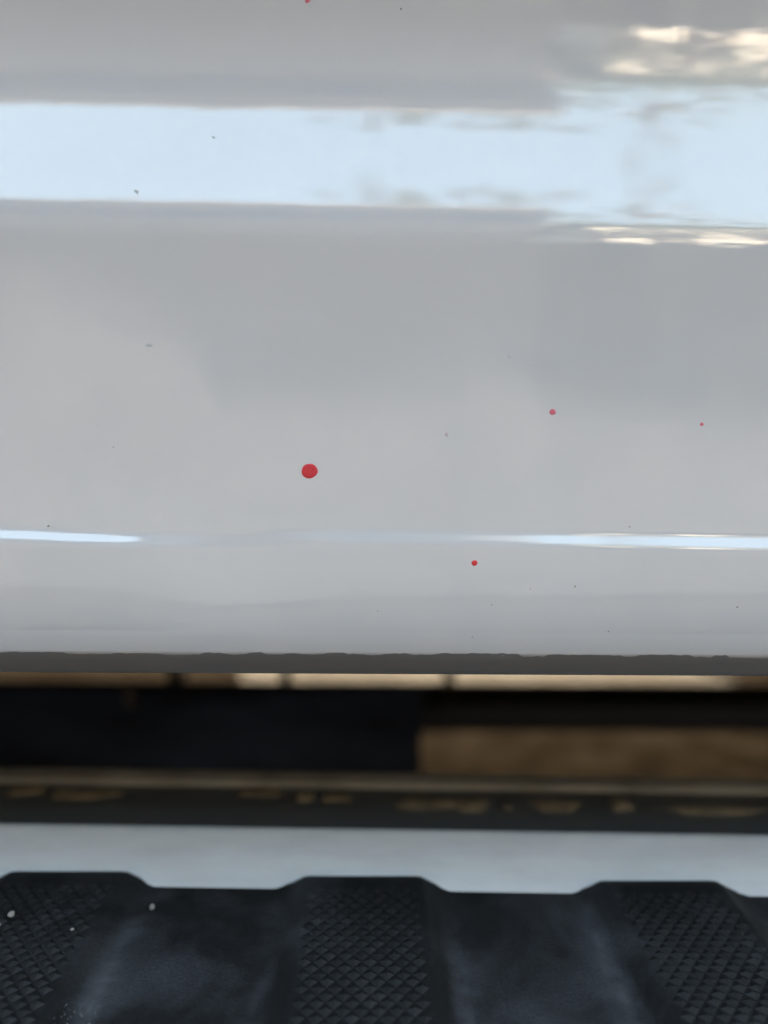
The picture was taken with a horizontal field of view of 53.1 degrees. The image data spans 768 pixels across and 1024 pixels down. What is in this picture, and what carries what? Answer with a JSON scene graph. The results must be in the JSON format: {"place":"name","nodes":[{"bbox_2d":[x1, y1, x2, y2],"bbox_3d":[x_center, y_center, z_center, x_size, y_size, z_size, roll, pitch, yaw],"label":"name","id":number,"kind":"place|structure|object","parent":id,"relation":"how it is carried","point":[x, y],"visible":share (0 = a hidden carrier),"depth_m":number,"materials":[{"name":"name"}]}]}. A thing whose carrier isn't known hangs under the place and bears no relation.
{"place":"outdoors","nodes":[
{"label":"outdoors","id":0,"kind":"place"},
{"bbox_2d":[241,673,735,683],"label":"ground","id":1,"kind":"structure","parent":0,"point":[489,678],"depth_m":1.67,"materials":[{"name":"beige concrete"}]},
{"bbox_2d":[0,672,240,680],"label":"damp ground","id":2,"kind":"structure","parent":1,"relation":"on","point":[114,676],"depth_m":1.61,"materials":[{"name":"soil"}]},
{"bbox_2d":[0,0,767,1023],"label":"parked vehicle","id":3,"kind":"object","parent":1,"relation":"on","point":[356,252],"visible":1,"depth_m":0.15,"materials":[{"name":"white paint"}]},
{"bbox_2d":[7,911,14,917],"bbox_3d":[-0.079,0.085,0.163,0.001,0.001,0.002,1,5,-1],"label":"grit chip","id":4,"kind":"object","parent":3,"relation":"on","point":[11,914],"visible":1,"depth_m":0.16,"materials":[{"name":"grey stone"}]},
{"bbox_2d":[50,993,128,1023],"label":"water beads","id":5,"kind":"object","parent":3,"relation":"on","point":[105,998],"visible":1,"depth_m":0.14},
{"bbox_2d":[302,464,317,478],"bbox_3d":[-0.014,-0.008,0.150,0.003,0.003,0.001,1,5,-1],"label":"paint drop","id":6,"kind":"object","parent":3,"relation":"attached to","point":[309,471],"visible":1,"depth_m":0.15,"materials":[{"name":"red paint"}]},
{"bbox_2d":[549,409,555,414],"bbox_3d":[0.033,-0.020,0.151,0.001,0.001,0.001,1,5,-1],"label":"paint drop","id":7,"kind":"object","parent":3,"relation":"attached to","point":[552,412],"visible":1,"depth_m":0.15,"materials":[{"name":"red"}]},
{"bbox_2d":[421,732,767,777],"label":"mulch bed","id":8,"kind":"object","parent":1,"relation":"on","point":[726,755],"depth_m":1.23,"materials":[{"name":"brown soil"}]},
{"bbox_2d":[733,676,767,683],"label":"damp ground","id":9,"kind":"structure","parent":1,"relation":"on","point":[751,679],"depth_m":1.64,"materials":[{"name":"soil"}]}
]}

